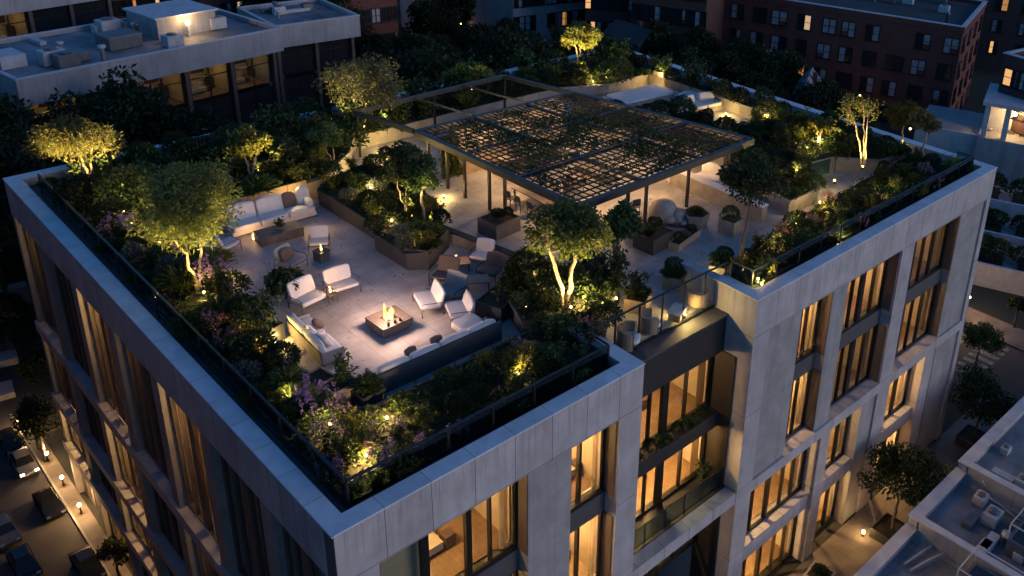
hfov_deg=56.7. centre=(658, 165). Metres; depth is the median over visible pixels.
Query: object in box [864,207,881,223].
shrub
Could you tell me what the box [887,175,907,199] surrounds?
shrub
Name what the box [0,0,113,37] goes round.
flat roofed building
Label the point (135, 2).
window
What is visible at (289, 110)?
shrub
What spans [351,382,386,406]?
planter box
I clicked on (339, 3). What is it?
tree
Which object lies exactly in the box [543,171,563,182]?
lounge chair
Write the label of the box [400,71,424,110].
shrub
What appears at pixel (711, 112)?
shrub
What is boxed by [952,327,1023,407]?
cross street
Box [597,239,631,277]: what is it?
shrub
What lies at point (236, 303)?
shrub
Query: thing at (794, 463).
window
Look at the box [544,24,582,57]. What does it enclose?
tree
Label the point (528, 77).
shrub
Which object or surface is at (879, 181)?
fern
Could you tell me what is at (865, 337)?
window
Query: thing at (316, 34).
flat roofed building
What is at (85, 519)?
pavement
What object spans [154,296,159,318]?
garden light
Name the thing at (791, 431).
window
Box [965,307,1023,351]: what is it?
pavement
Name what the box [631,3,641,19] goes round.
window
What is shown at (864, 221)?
flowering shrub
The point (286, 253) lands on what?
pillow
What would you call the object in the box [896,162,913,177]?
shrub
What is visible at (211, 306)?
ornamental grass
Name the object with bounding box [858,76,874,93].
window
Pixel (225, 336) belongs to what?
flowering shrub
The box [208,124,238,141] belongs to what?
shrub
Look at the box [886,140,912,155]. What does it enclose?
fern
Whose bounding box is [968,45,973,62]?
window
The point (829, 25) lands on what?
window
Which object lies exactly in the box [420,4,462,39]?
tree
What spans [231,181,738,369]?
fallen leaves
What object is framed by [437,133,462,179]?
living screen
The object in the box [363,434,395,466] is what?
flowering shrub
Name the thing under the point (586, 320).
flowering shrub
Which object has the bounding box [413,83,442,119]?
shrub
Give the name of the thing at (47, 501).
parked car
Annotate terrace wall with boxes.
[0,281,30,302]
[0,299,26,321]
[0,329,18,367]
[0,379,15,400]
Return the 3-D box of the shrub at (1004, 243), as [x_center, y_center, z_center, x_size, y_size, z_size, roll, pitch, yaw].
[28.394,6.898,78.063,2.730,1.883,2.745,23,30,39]
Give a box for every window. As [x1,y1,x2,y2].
[0,12,29,36]
[24,229,58,336]
[32,5,69,32]
[33,99,78,115]
[53,262,90,378]
[53,353,75,410]
[69,424,86,459]
[72,0,106,25]
[77,446,97,509]
[82,392,106,453]
[86,85,129,108]
[86,300,126,424]
[98,466,117,504]
[109,503,128,556]
[111,0,125,15]
[111,1,116,16]
[115,436,142,504]
[121,0,132,14]
[124,344,168,479]
[131,514,153,557]
[132,0,140,5]
[139,0,150,4]
[139,73,185,102]
[142,541,148,575]
[152,486,184,563]
[168,395,217,542]
[188,63,230,99]
[193,96,234,124]
[195,543,218,575]
[220,2,233,12]
[220,454,269,575]
[230,0,242,13]
[234,54,272,89]
[238,85,275,123]
[281,44,314,75]
[282,526,319,575]
[283,74,317,103]
[318,38,349,68]
[321,69,347,100]
[359,9,372,25]
[369,7,382,23]
[379,482,516,575]
[380,6,391,22]
[382,33,392,46]
[387,5,398,21]
[390,31,399,40]
[513,0,522,8]
[513,16,525,30]
[523,0,536,7]
[525,15,536,30]
[536,0,545,5]
[546,0,556,4]
[547,12,555,27]
[556,11,567,26]
[557,0,567,3]
[565,10,577,25]
[570,428,605,511]
[570,511,602,575]
[577,9,584,22]
[584,0,596,9]
[585,21,595,32]
[595,0,607,10]
[596,21,605,31]
[607,0,616,10]
[618,0,628,11]
[626,0,631,11]
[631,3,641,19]
[635,433,706,519]
[637,4,650,21]
[639,356,713,449]
[647,533,697,575]
[648,5,660,21]
[659,6,667,22]
[666,7,677,24]
[677,9,685,26]
[686,10,695,26]
[692,11,706,27]
[730,3,744,19]
[731,28,741,42]
[741,515,797,575]
[746,449,806,533]
[749,31,762,47]
[752,7,767,23]
[770,9,787,27]
[770,35,786,51]
[785,369,811,439]
[795,39,806,55]
[795,299,821,363]
[796,14,811,30]
[814,67,826,78]
[815,42,830,59]
[815,479,839,532]
[821,17,836,35]
[825,415,849,468]
[830,324,877,405]
[835,71,852,89]
[837,46,852,63]
[840,20,855,38]
[841,259,888,332]
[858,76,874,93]
[860,50,876,68]
[864,24,880,42]
[873,428,899,481]
[878,105,889,121]
[880,80,896,97]
[884,54,903,72]
[884,367,911,420]
[895,283,937,357]
[906,84,922,102]
[907,222,949,289]
[908,58,925,76]
[914,32,931,50]
[930,89,947,106]
[934,63,952,81]
[941,37,959,55]
[951,86,956,105]
[956,60,961,79]
[957,77,962,95]
[959,93,964,109]
[961,34,966,53]
[962,52,967,70]
[963,69,968,87]
[964,85,969,102]
[967,27,972,45]
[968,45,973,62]
[969,62,973,78]
[972,20,977,38]
[973,38,978,55]
[978,14,982,31]
[987,40,997,54]
[990,19,1002,32]
[994,0,1009,11]
[1000,67,1021,89]
[1010,111,1023,122]
[1011,71,1023,91]
[1016,44,1023,48]
[1017,23,1023,36]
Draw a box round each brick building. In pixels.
[104,0,170,18]
[192,0,256,13]
[343,0,399,68]
[431,0,464,34]
[584,0,631,42]
[631,0,724,62]
[721,0,987,127]
[973,0,1023,73]
[998,48,1023,136]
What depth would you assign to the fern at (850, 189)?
47.92 m
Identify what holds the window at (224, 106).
in the flat roofed building at (222, 62)
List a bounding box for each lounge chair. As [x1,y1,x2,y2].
[210,233,241,249]
[272,242,307,268]
[286,274,328,314]
[308,225,330,250]
[322,263,361,300]
[412,278,445,318]
[443,290,474,321]
[468,237,494,261]
[476,251,505,282]
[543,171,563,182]
[560,175,583,190]
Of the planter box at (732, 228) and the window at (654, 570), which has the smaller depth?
the window at (654, 570)
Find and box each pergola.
[353,74,570,156]
[414,91,754,224]
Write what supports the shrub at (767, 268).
on the planting bed at (828, 245)
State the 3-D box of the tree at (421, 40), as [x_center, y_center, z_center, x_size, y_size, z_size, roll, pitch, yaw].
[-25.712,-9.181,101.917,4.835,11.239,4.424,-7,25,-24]
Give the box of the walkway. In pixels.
[788,398,997,575]
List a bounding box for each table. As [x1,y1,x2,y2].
[252,220,303,247]
[312,246,330,263]
[323,289,337,304]
[365,305,412,337]
[458,256,470,271]
[467,273,490,289]
[511,185,559,212]
[565,170,587,181]
[666,302,687,323]
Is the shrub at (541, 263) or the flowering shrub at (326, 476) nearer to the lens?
the flowering shrub at (326, 476)
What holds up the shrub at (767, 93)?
on the planting bed at (743, 110)
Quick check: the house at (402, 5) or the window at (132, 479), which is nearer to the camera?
the window at (132, 479)
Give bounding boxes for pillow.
[279,247,293,260]
[281,191,296,207]
[295,186,309,203]
[306,324,315,333]
[311,318,323,328]
[315,332,332,345]
[404,345,416,356]
[429,335,442,343]
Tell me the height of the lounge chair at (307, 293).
1.070 m
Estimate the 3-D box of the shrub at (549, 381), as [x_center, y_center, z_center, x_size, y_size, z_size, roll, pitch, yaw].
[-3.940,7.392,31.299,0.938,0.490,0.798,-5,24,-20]
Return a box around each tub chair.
[616,320,640,351]
[640,307,660,334]
[688,287,709,307]
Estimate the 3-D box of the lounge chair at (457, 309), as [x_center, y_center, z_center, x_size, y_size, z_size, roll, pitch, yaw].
[-7.858,5.590,36.666,1.014,0.885,1.336,-7,25,-24]
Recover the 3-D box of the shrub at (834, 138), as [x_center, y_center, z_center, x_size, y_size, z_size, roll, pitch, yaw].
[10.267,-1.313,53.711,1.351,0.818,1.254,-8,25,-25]
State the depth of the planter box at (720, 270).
40.62 m
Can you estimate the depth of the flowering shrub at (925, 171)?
50.67 m
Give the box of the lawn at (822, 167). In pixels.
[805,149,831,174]
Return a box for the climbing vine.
[438,91,722,189]
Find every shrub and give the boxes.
[0,290,32,328]
[15,349,49,387]
[51,172,102,208]
[65,144,125,176]
[90,149,134,171]
[90,163,154,211]
[90,197,135,233]
[96,210,136,238]
[97,202,133,225]
[115,240,146,265]
[124,140,154,159]
[124,142,168,166]
[125,159,159,198]
[135,206,153,226]
[144,244,174,271]
[148,152,194,178]
[151,255,191,281]
[154,160,196,182]
[157,231,184,246]
[159,131,189,152]
[167,311,206,342]
[172,241,204,256]
[176,141,221,177]
[192,252,233,283]
[193,135,213,154]
[196,144,247,181]
[197,151,244,195]
[200,127,234,165]
[200,308,229,331]
[202,268,253,303]
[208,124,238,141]
[212,323,248,350]
[223,292,265,326]
[223,318,268,355]
[226,358,263,387]
[227,327,277,373]
[231,300,272,332]
[243,103,275,132]
[246,286,282,328]
[262,266,304,298]
[262,339,301,371]
[264,132,302,178]
[265,127,296,154]
[266,112,309,138]
[271,101,296,130]
[274,131,301,163]
[275,394,314,434]
[282,340,306,364]
[283,159,314,181]
[290,96,334,127]
[290,373,340,423]
[290,432,312,451]
[298,141,331,163]
[298,406,339,435]
[306,112,331,131]
[307,152,331,174]
[307,411,350,453]
[313,452,345,484]
[319,159,343,179]
[320,167,341,189]
[324,390,349,416]
[325,96,351,120]
[327,424,366,466]
[329,405,365,435]
[330,122,369,150]
[331,473,360,497]
[332,347,359,384]
[335,101,369,138]
[337,99,362,122]
[338,187,359,201]
[340,171,362,189]
[343,156,358,170]
[349,415,386,456]
[351,421,381,444]
[355,188,378,211]
[360,195,384,214]
[362,109,392,133]
[362,153,385,173]
[362,214,389,231]
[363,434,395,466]
[364,465,391,488]
[365,178,387,190]
[379,188,403,207]
[382,164,394,183]
[384,88,412,131]
[385,223,410,239]
[386,414,407,436]
[386,449,428,482]
[389,389,420,413]
[393,234,413,252]
[396,211,415,225]
[398,190,424,212]
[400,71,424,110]
[407,183,427,196]
[409,219,434,236]
[409,228,432,245]
[412,401,432,426]
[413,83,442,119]
[414,431,437,453]
[415,76,453,111]
[417,228,436,244]
[423,195,445,213]
[424,219,448,235]
[428,208,452,225]
[432,365,462,389]
[441,74,467,101]
[445,418,469,439]
[454,89,480,108]
[456,54,483,87]
[458,360,485,385]
[474,73,493,97]
[475,348,494,366]
[476,403,502,424]
[488,69,513,91]
[491,266,527,300]
[495,354,522,379]
[497,354,515,375]
[499,386,528,414]
[500,246,553,300]
[502,206,513,216]
[503,48,535,75]
[504,368,533,389]
[509,290,533,312]
[512,335,530,353]
[514,74,539,95]
[518,64,540,77]
[520,345,536,372]
[525,276,564,310]
[528,268,554,285]
[528,376,553,395]
[538,67,560,89]
[539,61,566,83]
[540,312,580,341]
[540,336,575,373]
[542,49,569,67]
[544,340,565,349]
[545,252,560,274]
[556,261,596,300]
[557,250,582,265]
[559,266,580,285]
[564,363,592,385]
[565,69,588,84]
[566,63,589,78]
[568,311,590,327]
[572,341,589,364]
[573,102,593,118]
[574,317,602,342]
[577,314,606,331]
[579,44,613,66]
[580,250,608,274]
[582,259,611,287]
[584,293,607,312]
[585,274,611,300]
[586,299,625,329]
[595,36,631,59]
[595,55,634,85]
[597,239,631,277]
[600,110,625,128]
[602,268,627,292]
[607,37,632,58]
[608,99,624,110]
[624,270,653,284]
[628,53,644,67]
[629,116,648,133]
[635,54,647,64]
[640,102,666,111]
[642,216,662,231]
[642,437,658,452]
[646,52,659,69]
[650,111,673,134]
[651,99,670,111]
[655,51,673,72]
[657,124,677,142]
[664,67,681,80]
[664,256,683,272]
[669,100,697,118]
[670,95,692,113]
[670,420,684,435]
[673,114,687,119]
[673,230,684,241]
[680,58,707,88]
[680,229,691,236]
[681,121,695,135]
[686,224,696,232]
[691,109,713,125]
[695,404,710,420]
[695,457,714,488]
[701,108,713,118]
[703,74,715,89]
[706,130,742,156]
[711,78,732,98]
[712,116,738,131]
[717,124,735,143]
[717,245,733,256]
[718,205,740,220]
[727,86,750,104]
[729,252,748,273]
[731,148,770,169]
[739,268,764,284]
[743,247,759,262]
[748,107,767,121]
[748,120,764,131]
[748,132,761,143]
[750,230,765,247]
[751,250,779,278]
[753,87,776,103]
[754,100,777,118]
[766,231,788,246]
[771,122,792,137]
[772,166,784,177]
[773,105,792,121]
[774,130,790,146]
[774,221,790,234]
[774,233,808,261]
[776,100,792,114]
[776,164,795,178]
[779,211,801,228]
[786,218,821,238]
[787,115,805,130]
[789,227,819,251]
[790,155,811,169]
[792,125,807,139]
[792,141,812,152]
[793,167,809,183]
[796,106,816,125]
[796,166,816,181]
[799,146,814,159]
[804,120,816,135]
[805,172,827,191]
[805,211,821,222]
[808,201,825,213]
[817,110,842,125]
[818,208,837,222]
[819,127,848,142]
[822,191,836,200]
[824,135,846,149]
[829,212,853,232]
[831,141,851,159]
[832,122,857,141]
[843,191,859,207]
[844,128,864,156]
[855,212,869,229]
[857,125,872,134]
[857,179,875,188]
[858,133,873,143]
[858,187,879,202]
[864,192,888,213]
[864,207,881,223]
[866,136,886,152]
[866,137,898,158]
[874,164,892,179]
[877,160,890,168]
[878,185,901,205]
[880,135,895,141]
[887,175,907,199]
[888,173,901,183]
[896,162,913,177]
[902,171,927,190]
[905,153,919,164]
[910,180,928,200]
[914,147,924,155]
[917,161,934,176]
[923,153,941,164]
[925,175,942,189]
[933,169,953,182]
[941,155,961,173]
[958,158,974,172]
[980,232,997,257]
[980,237,1013,261]
[985,208,1010,226]
[986,207,997,223]
[992,171,1008,193]
[1008,177,1023,200]
[1008,214,1023,234]
[1010,245,1023,265]
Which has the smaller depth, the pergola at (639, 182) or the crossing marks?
the pergola at (639, 182)
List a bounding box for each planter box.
[268,320,285,339]
[301,366,333,404]
[320,372,358,406]
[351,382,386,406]
[404,228,448,269]
[475,284,509,322]
[477,208,519,240]
[623,287,652,314]
[633,223,673,255]
[653,69,663,83]
[662,73,678,86]
[662,269,683,291]
[668,226,701,251]
[685,207,709,228]
[709,257,735,274]
[717,213,743,236]
[803,561,836,575]
[869,512,904,544]
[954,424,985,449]
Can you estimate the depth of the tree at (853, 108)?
94.97 m
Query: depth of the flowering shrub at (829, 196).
46.97 m
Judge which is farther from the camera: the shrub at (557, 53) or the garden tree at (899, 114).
the shrub at (557, 53)
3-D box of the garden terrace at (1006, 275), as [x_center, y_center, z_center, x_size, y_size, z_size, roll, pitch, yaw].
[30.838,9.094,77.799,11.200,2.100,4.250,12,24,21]
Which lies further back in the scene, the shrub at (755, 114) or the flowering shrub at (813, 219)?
the shrub at (755, 114)
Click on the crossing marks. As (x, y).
(981, 358)
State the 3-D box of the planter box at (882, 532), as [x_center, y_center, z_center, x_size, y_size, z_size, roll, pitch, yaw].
[12.682,19.989,50.662,1.700,0.600,1.700,23,29,38]
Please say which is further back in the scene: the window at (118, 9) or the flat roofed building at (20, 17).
the window at (118, 9)
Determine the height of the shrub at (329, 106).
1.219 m
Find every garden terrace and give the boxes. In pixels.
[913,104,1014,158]
[973,246,1023,295]
[981,218,1023,254]
[989,185,1023,219]
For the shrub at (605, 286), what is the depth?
37.01 m
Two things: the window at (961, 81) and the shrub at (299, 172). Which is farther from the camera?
the window at (961, 81)
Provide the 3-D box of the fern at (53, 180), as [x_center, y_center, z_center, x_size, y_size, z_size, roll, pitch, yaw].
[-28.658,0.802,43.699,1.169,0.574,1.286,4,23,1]
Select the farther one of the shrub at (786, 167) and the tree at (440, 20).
the tree at (440, 20)
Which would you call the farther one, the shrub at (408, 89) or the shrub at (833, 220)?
the shrub at (408, 89)
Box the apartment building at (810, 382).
[2,50,997,575]
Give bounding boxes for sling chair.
[429,255,460,284]
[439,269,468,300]
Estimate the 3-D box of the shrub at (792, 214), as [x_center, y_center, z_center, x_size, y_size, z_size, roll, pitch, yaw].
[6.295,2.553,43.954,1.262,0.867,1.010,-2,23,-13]
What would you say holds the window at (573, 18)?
in the stone building at (541, 16)
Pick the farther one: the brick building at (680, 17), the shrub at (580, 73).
the brick building at (680, 17)
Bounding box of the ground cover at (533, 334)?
[43,58,966,499]
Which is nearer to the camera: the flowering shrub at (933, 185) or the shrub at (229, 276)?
the shrub at (229, 276)
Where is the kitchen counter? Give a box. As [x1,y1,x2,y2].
[498,142,557,173]
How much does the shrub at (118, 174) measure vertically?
2.033 m
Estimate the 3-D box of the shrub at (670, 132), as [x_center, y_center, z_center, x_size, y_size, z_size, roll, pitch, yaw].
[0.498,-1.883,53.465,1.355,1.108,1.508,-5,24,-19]
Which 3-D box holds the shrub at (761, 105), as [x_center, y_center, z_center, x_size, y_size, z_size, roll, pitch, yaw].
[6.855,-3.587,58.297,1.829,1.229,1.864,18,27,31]
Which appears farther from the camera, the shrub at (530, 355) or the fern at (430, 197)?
the fern at (430, 197)
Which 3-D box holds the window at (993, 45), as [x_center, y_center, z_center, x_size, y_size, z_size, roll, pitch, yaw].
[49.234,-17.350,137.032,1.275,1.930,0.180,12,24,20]
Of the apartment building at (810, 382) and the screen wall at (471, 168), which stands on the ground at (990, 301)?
the apartment building at (810, 382)
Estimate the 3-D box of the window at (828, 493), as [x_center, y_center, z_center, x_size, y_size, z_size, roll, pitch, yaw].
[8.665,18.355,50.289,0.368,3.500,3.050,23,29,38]
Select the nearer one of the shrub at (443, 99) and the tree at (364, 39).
the shrub at (443, 99)
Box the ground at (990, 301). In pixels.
[0,33,1023,575]
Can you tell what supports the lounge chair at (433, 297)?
on the apartment building at (810, 382)
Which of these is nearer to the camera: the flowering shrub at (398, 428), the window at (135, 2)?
the flowering shrub at (398, 428)
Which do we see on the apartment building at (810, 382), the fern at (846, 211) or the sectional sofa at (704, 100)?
the sectional sofa at (704, 100)
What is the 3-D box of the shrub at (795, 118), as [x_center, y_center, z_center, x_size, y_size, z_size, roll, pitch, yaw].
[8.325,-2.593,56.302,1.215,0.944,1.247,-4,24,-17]
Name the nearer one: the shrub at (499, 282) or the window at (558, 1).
the shrub at (499, 282)
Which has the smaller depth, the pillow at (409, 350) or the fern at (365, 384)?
the fern at (365, 384)
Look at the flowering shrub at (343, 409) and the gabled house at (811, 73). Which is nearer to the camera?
the flowering shrub at (343, 409)
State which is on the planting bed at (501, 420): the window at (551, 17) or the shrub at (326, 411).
the shrub at (326, 411)
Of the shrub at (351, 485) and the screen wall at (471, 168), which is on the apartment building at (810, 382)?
the screen wall at (471, 168)
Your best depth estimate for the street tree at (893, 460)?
48.68 m
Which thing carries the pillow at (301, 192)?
on the sofa at (269, 208)
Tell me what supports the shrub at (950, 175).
on the planting bed at (828, 245)
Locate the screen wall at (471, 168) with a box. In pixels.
[455,104,569,173]
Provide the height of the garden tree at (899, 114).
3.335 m
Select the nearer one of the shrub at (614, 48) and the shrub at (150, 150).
the shrub at (150, 150)
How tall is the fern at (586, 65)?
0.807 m
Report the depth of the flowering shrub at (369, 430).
28.38 m
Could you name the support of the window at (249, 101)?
in the flat roofed building at (222, 62)
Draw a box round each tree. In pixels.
[0,90,37,135]
[0,124,83,239]
[7,392,52,449]
[11,403,62,461]
[15,87,129,151]
[20,111,127,176]
[74,63,172,157]
[96,535,128,575]
[122,158,245,291]
[135,103,241,144]
[222,122,276,177]
[239,0,279,5]
[267,0,366,28]
[276,100,313,113]
[304,121,343,159]
[311,51,407,125]
[349,23,385,61]
[358,38,400,73]
[374,140,414,211]
[379,44,465,90]
[389,34,420,60]
[392,24,411,42]
[398,142,441,219]
[401,33,438,59]
[404,0,440,35]
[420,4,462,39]
[423,37,460,65]
[425,31,455,54]
[439,0,476,57]
[440,63,496,93]
[449,22,488,55]
[457,49,482,60]
[462,24,563,71]
[483,16,524,41]
[522,194,615,307]
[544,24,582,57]
[558,19,603,63]
[600,198,646,257]
[640,18,678,58]
[667,24,726,61]
[668,43,716,76]
[702,49,752,83]
[715,151,791,258]
[716,36,773,74]
[749,84,767,89]
[751,46,809,90]
[770,89,802,102]
[786,77,842,112]
[808,115,837,141]
[833,89,874,119]
[835,92,883,168]
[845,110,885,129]
[856,440,953,529]
[882,98,921,142]
[907,108,942,158]
[947,360,1016,436]
[962,321,1006,368]
[1006,296,1023,327]
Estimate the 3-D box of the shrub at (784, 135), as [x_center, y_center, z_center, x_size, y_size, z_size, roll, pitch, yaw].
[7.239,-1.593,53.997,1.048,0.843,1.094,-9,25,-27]
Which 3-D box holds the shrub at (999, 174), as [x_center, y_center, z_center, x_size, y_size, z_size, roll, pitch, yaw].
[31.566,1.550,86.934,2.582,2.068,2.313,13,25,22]
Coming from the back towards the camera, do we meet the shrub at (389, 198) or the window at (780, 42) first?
the window at (780, 42)
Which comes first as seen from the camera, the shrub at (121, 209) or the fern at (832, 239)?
the shrub at (121, 209)
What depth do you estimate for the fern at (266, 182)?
43.94 m
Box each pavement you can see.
[11,413,131,575]
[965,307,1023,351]
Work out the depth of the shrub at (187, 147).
45.11 m
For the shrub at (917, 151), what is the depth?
53.37 m
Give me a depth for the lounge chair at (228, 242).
40.43 m
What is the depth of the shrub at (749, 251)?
40.42 m
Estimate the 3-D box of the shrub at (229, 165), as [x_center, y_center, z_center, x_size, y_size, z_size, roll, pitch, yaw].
[-20.615,0.677,43.708,2.109,2.267,1.952,10,23,16]
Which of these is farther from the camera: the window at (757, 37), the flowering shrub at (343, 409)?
the window at (757, 37)
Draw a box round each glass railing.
[37,173,347,509]
[346,332,609,508]
[589,262,726,353]
[730,151,973,288]
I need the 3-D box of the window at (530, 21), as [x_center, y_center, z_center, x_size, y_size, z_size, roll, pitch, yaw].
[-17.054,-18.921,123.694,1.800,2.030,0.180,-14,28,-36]
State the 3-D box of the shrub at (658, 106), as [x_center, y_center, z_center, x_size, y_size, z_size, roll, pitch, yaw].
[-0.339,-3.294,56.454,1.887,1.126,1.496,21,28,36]
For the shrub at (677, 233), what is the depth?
43.10 m
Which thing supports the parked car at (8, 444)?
on the side street at (53, 543)
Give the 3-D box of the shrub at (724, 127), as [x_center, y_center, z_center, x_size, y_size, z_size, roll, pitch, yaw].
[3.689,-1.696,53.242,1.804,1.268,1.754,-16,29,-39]
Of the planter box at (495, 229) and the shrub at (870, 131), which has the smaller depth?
the planter box at (495, 229)
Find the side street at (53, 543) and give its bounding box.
[0,401,87,575]
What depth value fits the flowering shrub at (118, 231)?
39.25 m
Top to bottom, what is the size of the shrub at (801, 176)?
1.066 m
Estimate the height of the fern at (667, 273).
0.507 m
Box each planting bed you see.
[39,59,647,233]
[86,219,307,445]
[290,330,602,505]
[317,164,442,269]
[506,267,620,350]
[580,112,731,165]
[634,64,768,118]
[726,153,966,287]
[732,112,903,213]
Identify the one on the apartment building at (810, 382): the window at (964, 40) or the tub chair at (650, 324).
the tub chair at (650, 324)
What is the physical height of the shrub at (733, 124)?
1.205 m
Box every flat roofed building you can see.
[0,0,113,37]
[0,0,283,130]
[236,0,360,108]
[853,396,1023,575]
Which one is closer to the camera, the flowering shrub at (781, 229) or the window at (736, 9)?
the flowering shrub at (781, 229)
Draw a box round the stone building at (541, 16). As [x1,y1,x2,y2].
[464,0,584,38]
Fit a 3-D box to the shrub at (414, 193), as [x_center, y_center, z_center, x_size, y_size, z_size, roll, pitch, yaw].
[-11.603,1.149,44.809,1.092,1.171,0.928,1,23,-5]
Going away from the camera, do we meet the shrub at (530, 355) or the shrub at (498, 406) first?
the shrub at (498, 406)
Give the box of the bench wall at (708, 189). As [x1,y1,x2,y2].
[669,171,768,222]
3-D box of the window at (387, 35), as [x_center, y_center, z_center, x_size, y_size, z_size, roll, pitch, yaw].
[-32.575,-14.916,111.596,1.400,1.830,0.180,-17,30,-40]
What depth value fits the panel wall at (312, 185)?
44.77 m
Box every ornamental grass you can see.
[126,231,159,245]
[151,260,211,291]
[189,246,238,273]
[190,292,243,319]
[236,382,272,407]
[264,380,320,415]
[494,339,556,377]
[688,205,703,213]
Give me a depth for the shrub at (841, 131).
54.55 m
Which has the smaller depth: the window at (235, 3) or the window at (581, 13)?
the window at (235, 3)
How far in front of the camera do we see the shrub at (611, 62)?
62.49 m
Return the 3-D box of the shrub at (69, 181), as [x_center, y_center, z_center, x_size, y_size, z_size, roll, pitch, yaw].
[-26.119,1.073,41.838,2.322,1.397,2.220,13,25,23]
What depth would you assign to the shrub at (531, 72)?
61.63 m
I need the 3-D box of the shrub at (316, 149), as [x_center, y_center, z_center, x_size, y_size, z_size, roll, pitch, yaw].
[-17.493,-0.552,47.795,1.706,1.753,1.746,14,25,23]
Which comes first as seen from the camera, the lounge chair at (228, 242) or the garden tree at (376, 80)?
the lounge chair at (228, 242)
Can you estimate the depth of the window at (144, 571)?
44.99 m
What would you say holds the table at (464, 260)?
on the apartment building at (810, 382)
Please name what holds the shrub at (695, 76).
on the planting bed at (743, 110)
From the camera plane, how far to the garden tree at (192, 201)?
34.27 m
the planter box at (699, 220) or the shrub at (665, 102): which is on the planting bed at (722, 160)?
the shrub at (665, 102)
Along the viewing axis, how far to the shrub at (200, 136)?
47.75 m
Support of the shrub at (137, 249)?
on the planting bed at (258, 409)
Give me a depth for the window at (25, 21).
85.44 m
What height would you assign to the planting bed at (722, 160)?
0.830 m
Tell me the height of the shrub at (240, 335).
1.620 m
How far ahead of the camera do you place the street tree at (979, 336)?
63.82 m
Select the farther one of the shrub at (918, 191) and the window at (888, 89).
the window at (888, 89)
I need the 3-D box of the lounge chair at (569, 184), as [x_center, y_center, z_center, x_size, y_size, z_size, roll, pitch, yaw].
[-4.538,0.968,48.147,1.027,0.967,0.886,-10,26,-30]
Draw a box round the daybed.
[601,84,680,109]
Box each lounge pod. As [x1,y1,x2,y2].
[648,198,676,225]
[671,207,687,226]
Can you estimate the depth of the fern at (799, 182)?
48.45 m
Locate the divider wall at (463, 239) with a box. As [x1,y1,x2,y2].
[443,225,535,271]
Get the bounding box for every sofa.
[225,194,316,237]
[285,313,344,366]
[365,313,501,392]
[575,155,616,181]
[668,90,722,112]
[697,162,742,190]
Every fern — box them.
[34,176,61,189]
[172,308,192,318]
[234,172,281,196]
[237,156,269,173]
[260,363,310,391]
[297,131,317,147]
[347,172,371,183]
[347,372,385,395]
[378,189,397,200]
[415,195,436,204]
[416,237,445,249]
[417,221,444,235]
[423,395,444,409]
[488,207,505,217]
[528,310,558,329]
[532,59,563,71]
[574,62,590,71]
[586,65,611,78]
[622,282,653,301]
[634,67,652,75]
[639,450,643,462]
[642,228,655,236]
[653,432,673,444]
[659,263,687,278]
[680,415,698,427]
[707,249,734,266]
[736,123,748,130]
[759,251,783,265]
[762,118,786,128]
[770,155,784,163]
[779,185,800,194]
[781,148,797,157]
[784,178,804,187]
[795,209,807,218]
[806,140,820,147]
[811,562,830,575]
[823,235,838,243]
[835,206,854,217]
[844,187,859,194]
[870,176,882,184]
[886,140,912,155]
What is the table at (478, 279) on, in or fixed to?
on the apartment building at (810, 382)
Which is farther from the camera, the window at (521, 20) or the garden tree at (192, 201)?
the window at (521, 20)
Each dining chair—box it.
[507,191,516,206]
[515,195,527,214]
[526,201,538,216]
[631,199,640,215]
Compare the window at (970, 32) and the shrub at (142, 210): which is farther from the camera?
the window at (970, 32)
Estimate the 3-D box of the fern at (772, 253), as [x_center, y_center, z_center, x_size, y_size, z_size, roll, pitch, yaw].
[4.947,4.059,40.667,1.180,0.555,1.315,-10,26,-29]
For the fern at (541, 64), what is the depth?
64.03 m
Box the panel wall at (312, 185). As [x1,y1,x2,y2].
[212,176,324,225]
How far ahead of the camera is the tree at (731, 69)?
101.61 m
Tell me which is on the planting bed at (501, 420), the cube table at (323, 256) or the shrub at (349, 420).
the shrub at (349, 420)
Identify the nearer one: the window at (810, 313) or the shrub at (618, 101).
the window at (810, 313)
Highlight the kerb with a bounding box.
[9,414,110,575]
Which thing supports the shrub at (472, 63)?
on the planting bed at (393, 134)
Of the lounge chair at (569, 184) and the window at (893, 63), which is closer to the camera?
the lounge chair at (569, 184)
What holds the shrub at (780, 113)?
on the planting bed at (786, 205)
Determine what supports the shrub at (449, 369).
on the planting bed at (501, 420)
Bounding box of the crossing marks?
[955,340,1009,372]
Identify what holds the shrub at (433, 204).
on the planting bed at (383, 246)
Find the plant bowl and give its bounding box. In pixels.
[270,216,285,228]
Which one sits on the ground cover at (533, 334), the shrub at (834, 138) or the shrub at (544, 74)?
the shrub at (544, 74)
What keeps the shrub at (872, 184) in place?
on the planting bed at (828, 245)
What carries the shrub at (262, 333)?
on the planting bed at (258, 409)
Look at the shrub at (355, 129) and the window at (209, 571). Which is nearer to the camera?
the window at (209, 571)
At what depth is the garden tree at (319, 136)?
47.41 m
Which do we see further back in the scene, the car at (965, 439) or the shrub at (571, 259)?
the car at (965, 439)
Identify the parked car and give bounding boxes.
[0,425,25,455]
[0,511,22,549]
[5,542,42,575]
[7,446,40,478]
[31,486,66,521]
[68,544,106,575]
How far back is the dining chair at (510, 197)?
46.02 m
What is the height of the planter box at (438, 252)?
0.950 m
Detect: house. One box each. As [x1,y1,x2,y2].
[397,0,431,34]
[602,19,654,53]
[794,67,820,104]
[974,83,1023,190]
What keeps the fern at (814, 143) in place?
on the planting bed at (786, 205)
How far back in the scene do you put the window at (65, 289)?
42.32 m

